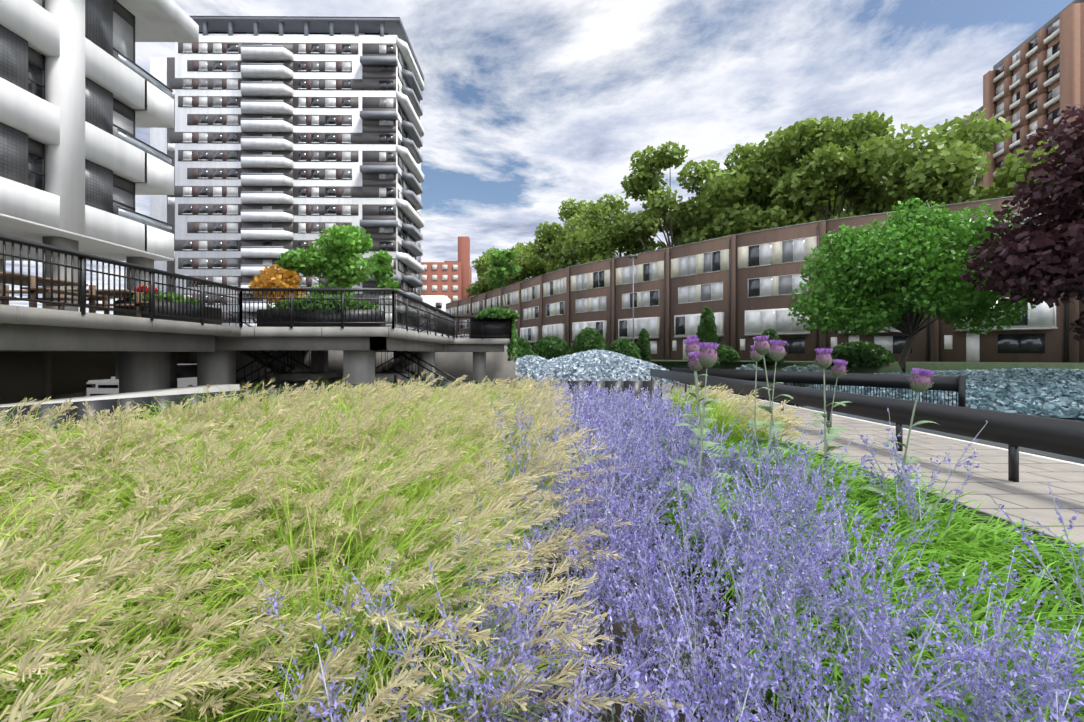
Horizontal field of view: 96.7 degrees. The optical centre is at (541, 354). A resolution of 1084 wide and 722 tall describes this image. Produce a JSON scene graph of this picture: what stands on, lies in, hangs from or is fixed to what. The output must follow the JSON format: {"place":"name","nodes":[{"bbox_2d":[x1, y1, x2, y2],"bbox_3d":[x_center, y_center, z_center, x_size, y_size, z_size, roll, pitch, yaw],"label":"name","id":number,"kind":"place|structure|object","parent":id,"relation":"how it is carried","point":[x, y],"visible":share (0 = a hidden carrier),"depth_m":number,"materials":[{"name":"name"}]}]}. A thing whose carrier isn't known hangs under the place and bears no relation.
{"place":"outdoors","nodes":[
{"label":"outdoors","id":0,"kind":"place"},
{"bbox_2d":[0,234,515,392],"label":"walkway","id":1,"kind":"structure","parent":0,"point":[435,320],"depth_m":14.42,"materials":[{"name":"grey concrete"}]},
{"bbox_2d":[0,0,198,311],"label":"block","id":2,"kind":"structure","parent":1,"relation":"on","point":[58,125],"depth_m":15.71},
{"bbox_2d":[118,53,171,232],"bbox_3d":[-17.067,-7.839,18.392,3.960,5.820,2.520,0,0,-1],"label":"balcony railing","id":3,"kind":"object","parent":2,"relation":"on","point":[122,212],"visible":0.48,"depth_m":18.28,"materials":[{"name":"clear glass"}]},
{"bbox_2d":[28,0,173,225],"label":"block frame","id":4,"kind":"object","parent":1,"relation":"on","point":[42,85],"visible":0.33,"depth_m":17.57,"materials":[{"name":"grey metal"}]},
{"bbox_2d":[0,0,112,213],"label":"block tile","id":5,"kind":"object","parent":4,"relation":"attached to","point":[98,104],"visible":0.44,"depth_m":16.20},
{"bbox_2d":[28,0,133,192],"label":"window","id":6,"kind":"structure","parent":4,"relation":"attached to","point":[36,57],"depth_m":17.58,"materials":[{"name":"black glass"}]},
{"bbox_2d":[0,213,173,260],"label":"white block soffit","id":7,"kind":"structure","parent":4,"relation":"attached to","point":[11,226],"depth_m":16.62,"materials":[{"name":"white paint"}]},
{"bbox_2d":[117,284,157,300],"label":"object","id":8,"kind":"object","parent":1,"relation":"on","point":[142,290],"visible":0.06,"depth_m":12.45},
{"bbox_2d":[248,264,305,306],"bbox_3d":[-9.352,-2.018,17.063,1.789,2.388,2.368,0,0,-31],"label":"tree","id":9,"kind":"object","parent":1,"relation":"on","point":[280,277],"depth_m":16.78,"materials":[{"name":"orange plant"}]},
{"bbox_2d":[311,280,355,297],"bbox_3d":[-14.120,-3.094,32.422,3.267,4.547,2.777,0,0,-1],"label":"shrub","id":10,"kind":"object","parent":1,"relation":"on","point":[331,286],"visible":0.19,"depth_m":32.30,"materials":[{"name":"green plant"}]},
{"bbox_2d":[366,250,399,309],"bbox_3d":[-7.431,-2.808,22.179,1.461,3.964,2.030,0,0,-40],"label":"tree","id":11,"kind":"object","parent":1,"relation":"on","point":[382,267],"depth_m":21.79,"materials":[{"name":"green plant"}]},
{"bbox_2d":[275,224,374,295],"bbox_3d":[-8.056,-2.905,18.256,3.462,4.162,3.306,0,0,-1],"label":"tree","id":12,"kind":"object","parent":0,"point":[327,260],"depth_m":17.61,"materials":[{"name":"green plant"}]},
{"bbox_2d":[421,236,477,336],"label":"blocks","id":13,"kind":"structure","parent":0,"point":[463,272],"depth_m":149.53,"materials":[{"name":"red brick"}]},
{"bbox_2d":[486,249,520,308],"bbox_3d":[-2.167,-3.445,27.215,1.973,5.242,1.819,0,0,-1],"label":"tree","id":14,"kind":"object","parent":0,"point":[499,272],"depth_m":27.08,"materials":[{"name":"green plant"}]},
{"bbox_2d":[6,0,1073,314],"label":"sky","id":15,"kind":"structure","parent":0,"point":[529,107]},
{"bbox_2d":[446,196,1083,362],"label":"brick terrace","id":16,"kind":"structure","parent":0,"point":[741,302],"depth_m":42.87,"materials":[{"name":"brown brick"}]},
{"bbox_2d":[446,216,1006,318],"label":"windows","id":17,"kind":"structure","parent":16,"relation":"on","point":[811,242],"depth_m":47.76,"materials":[{"name":"glass"}]},
{"bbox_2d":[448,214,1052,353],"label":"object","id":18,"kind":"object","parent":16,"relation":"on","point":[1041,313],"visible":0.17,"depth_m":44.22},
{"bbox_2d":[445,213,1055,361],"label":"windows","id":19,"kind":"structure","parent":16,"relation":"attached to","point":[972,347],"depth_m":44.04,"materials":[{"name":"grey glass"}]},
{"bbox_2d":[566,226,1066,362],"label":"pilasters","id":20,"kind":"object","parent":16,"relation":"attached to","point":[1065,333],"visible":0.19,"depth_m":43.32,"materials":[{"name":"brown brick"}]},
{"bbox_2d":[647,360,1083,385],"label":"terrace bank ground","id":21,"kind":"structure","parent":0,"point":[885,368],"depth_m":29.71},
{"bbox_2d":[632,255,634,341],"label":"lamp post","id":22,"kind":"object","parent":21,"relation":"on","point":[633,256],"visible":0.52,"depth_m":49.82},
{"bbox_2d":[629,254,637,258],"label":"floodlight","id":23,"kind":"object","parent":22,"relation":"attached to","point":[635,257],"visible":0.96,"depth_m":49.69,"materials":[{"name":"grey metal"}]},
{"bbox_2d":[788,198,1035,373],"bbox_3d":[18.332,-2.860,24.692,9.884,9.583,9.167,0,0,-21],"label":"locust tree","id":24,"kind":"object","parent":21,"relation":"on","point":[924,248],"depth_m":22.52,"materials":[{"name":"green plant"}]},
{"bbox_2d":[662,383,1083,544],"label":"paving","id":25,"kind":"structure","parent":0,"point":[1026,496],"depth_m":7.77,"materials":[{"name":"grey concrete"}]},
{"bbox_2d":[515,355,552,380],"bbox_3d":[-0.813,1.027,32.784,6.634,2.031,6.252,0,0,-1],"label":"gravel mound","id":26,"kind":"object","parent":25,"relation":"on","point":[538,367],"visible":0.46,"depth_m":30.85,"materials":[{"name":"grey gravel"}]},
{"bbox_2d":[0,381,1083,565],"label":"curb","id":27,"kind":"structure","parent":25,"relation":"on","point":[98,405],"depth_m":7.87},
{"bbox_2d":[0,428,1083,721],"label":"planter soil","id":28,"kind":"structure","parent":27,"relation":"in","point":[618,652],"depth_m":2.56,"materials":[{"name":"brown soil"}]},
{"bbox_2d":[0,370,804,721],"bbox_3d":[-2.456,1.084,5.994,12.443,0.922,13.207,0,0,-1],"label":"feather grass","id":29,"kind":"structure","parent":28,"relation":"on","point":[380,660],"depth_m":2.33,"materials":[{"name":"plant"}]},
{"bbox_2d":[662,355,943,528],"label":"flower stems","id":30,"kind":"object","parent":28,"relation":"on","point":[701,430],"visible":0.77,"depth_m":4.80,"materials":[{"name":"green plant"}]},
{"bbox_2d":[684,335,934,391],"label":"thistle flowers","id":31,"kind":"object","parent":30,"relation":"on","point":[706,357],"visible":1,"depth_m":4.79,"materials":[{"name":"purple plant"}]},
{"bbox_2d":[616,431,1083,721],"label":"lawn","id":32,"kind":"structure","parent":28,"relation":"on","point":[967,557],"depth_m":2.93,"materials":[{"name":"green plant"}]},
{"bbox_2d":[244,377,1083,721],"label":"lavender flowers","id":33,"kind":"object","parent":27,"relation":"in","point":[722,665],"depth_m":2.02,"materials":[{"name":"purple plant"}]},
{"bbox_2d":[128,291,1019,386],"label":"shrub leaves","id":34,"kind":"object","parent":25,"relation":"on","point":[852,353],"visible":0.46,"depth_m":30.17,"materials":[{"name":"green plant"}]},
{"bbox_2d":[548,349,687,384],"bbox_3d":[3.720,0.860,33.316,11.391,2.442,8.173,0,0,-1],"label":"gravel mound","id":35,"kind":"object","parent":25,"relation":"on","point":[599,365],"visible":0.79,"depth_m":30.60,"materials":[{"name":"grey gravel"}]},
{"bbox_2d":[698,386,1083,463],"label":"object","id":36,"kind":"structure","parent":0,"point":[1038,452],"depth_m":12.77,"materials":[{"name":"metal"}]},
{"bbox_2d":[285,300,866,385],"bbox_3d":[20.182,-0.082,30.126,56.996,4.414,30.219,0,0,-1],"label":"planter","id":37,"kind":"object","parent":36,"relation":"on","point":[312,301],"depth_m":14.84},
{"bbox_2d":[650,368,1083,481],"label":"pipe railing","id":38,"kind":"object","parent":36,"relation":"on","point":[1014,431],"visible":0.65,"depth_m":9.99,"materials":[{"name":"black metal"}]},
{"bbox_2d":[806,367,1083,417],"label":"gravel bed","id":39,"kind":"object","parent":36,"relation":"on","point":[1052,392],"visible":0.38,"depth_m":18.89,"materials":[{"name":"gravel"}]},
{"bbox_3d":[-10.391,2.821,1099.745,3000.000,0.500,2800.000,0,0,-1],"label":"ground","id":40,"kind":"structure","parent":0,"visible":0},
{"bbox_2d":[0,384,239,406],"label":"wall coping","id":41,"kind":"object","parent":40,"relation":"on","point":[188,390],"depth_m":10.73,"materials":[{"name":"grey concrete"}]},
{"bbox_2d":[150,16,423,331],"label":"white tower","id":42,"kind":"structure","parent":40,"relation":"on","point":[158,141],"depth_m":74.33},
{"bbox_2d":[192,43,341,319],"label":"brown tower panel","id":43,"kind":"structure","parent":42,"relation":"attached to","point":[224,153],"depth_m":74.28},
{"bbox_2d":[183,32,417,322],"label":"windows","id":44,"kind":"structure","parent":42,"relation":"attached to","point":[233,155],"depth_m":74.39,"materials":[{"name":"grey glass"}]},
{"bbox_2d":[217,16,423,75],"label":"roof edge","id":45,"kind":"object","parent":42,"relation":"attached to","point":[315,16],"visible":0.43,"depth_m":74.09,"materials":[{"name":"grey metal"}]},
{"bbox_2d":[465,108,1073,296],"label":"trees","id":46,"kind":"object","parent":40,"relation":"on","point":[893,170],"depth_m":55.60,"materials":[{"name":"green plant"}]},
{"bbox_2d":[679,383,1083,465],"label":"stone kerb","id":47,"kind":"object","parent":40,"relation":"on","point":[941,436],"depth_m":10.58,"materials":[{"name":"grey stone"}]},
{"bbox_2d":[940,2,1083,204],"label":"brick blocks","id":48,"kind":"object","parent":40,"relation":"on","point":[1070,59],"visible":0.1,"depth_m":65.57,"materials":[{"name":"brown brick"}]},
{"bbox_2d":[422,28,1059,300],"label":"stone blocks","id":49,"kind":"object","parent":48,"relation":"attached to","point":[1033,72],"visible":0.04,"depth_m":69.86,"materials":[{"name":"red brick"}]},
{"bbox_2d":[427,19,1059,307],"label":"windows","id":50,"kind":"structure","parent":48,"relation":"attached to","point":[1052,72],"depth_m":67.87,"materials":[{"name":"glass"}]},
{"bbox_2d":[960,0,1083,125],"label":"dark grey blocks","id":51,"kind":"object","parent":48,"relation":"on","point":[1048,24],"visible":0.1,"depth_m":68.72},
{"bbox_2d":[960,104,1083,340],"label":"purple tree","id":52,"kind":"object","parent":40,"relation":"on","point":[1029,257],"depth_m":17.43,"materials":[{"name":"purple plant"}]},
{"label":"undercroft floor paving","id":53,"kind":"structure","parent":0,"visible":0},
{"bbox_2d":[0,352,188,403],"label":"wall","id":54,"kind":"structure","parent":53,"relation":"on","point":[39,376],"depth_m":24.07,"materials":[{"name":"grey concrete"}]},
{"bbox_2d":[87,364,196,395],"bbox_3d":[-20.006,1.276,24.604,2.400,1.530,4.800,0,0,-1],"label":"white suv","id":55,"kind":"object","parent":53,"relation":"on","point":[185,382],"visible":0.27,"depth_m":22.21,"materials":[{"name":"white metal"}]},
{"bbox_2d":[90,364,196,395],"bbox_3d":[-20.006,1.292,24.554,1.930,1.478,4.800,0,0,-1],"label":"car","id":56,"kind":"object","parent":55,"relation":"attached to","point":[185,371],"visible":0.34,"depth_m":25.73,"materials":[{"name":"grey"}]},
{"bbox_2d":[87,384,95,387],"bbox_3d":[-19.983,1.446,22.200,1.940,0.170,0.050,0,0,-1],"label":"window","id":57,"kind":"structure","parent":56,"relation":"attached to","point":[91,385],"depth_m":22.17,"materials":[{"name":"grey glass"}]},
{"bbox_2d":[0,306,514,388],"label":"terrace","id":58,"kind":"structure","parent":53,"relation":"on","point":[455,361],"depth_m":14.82,"materials":[{"name":"grey concrete"}]}
]}

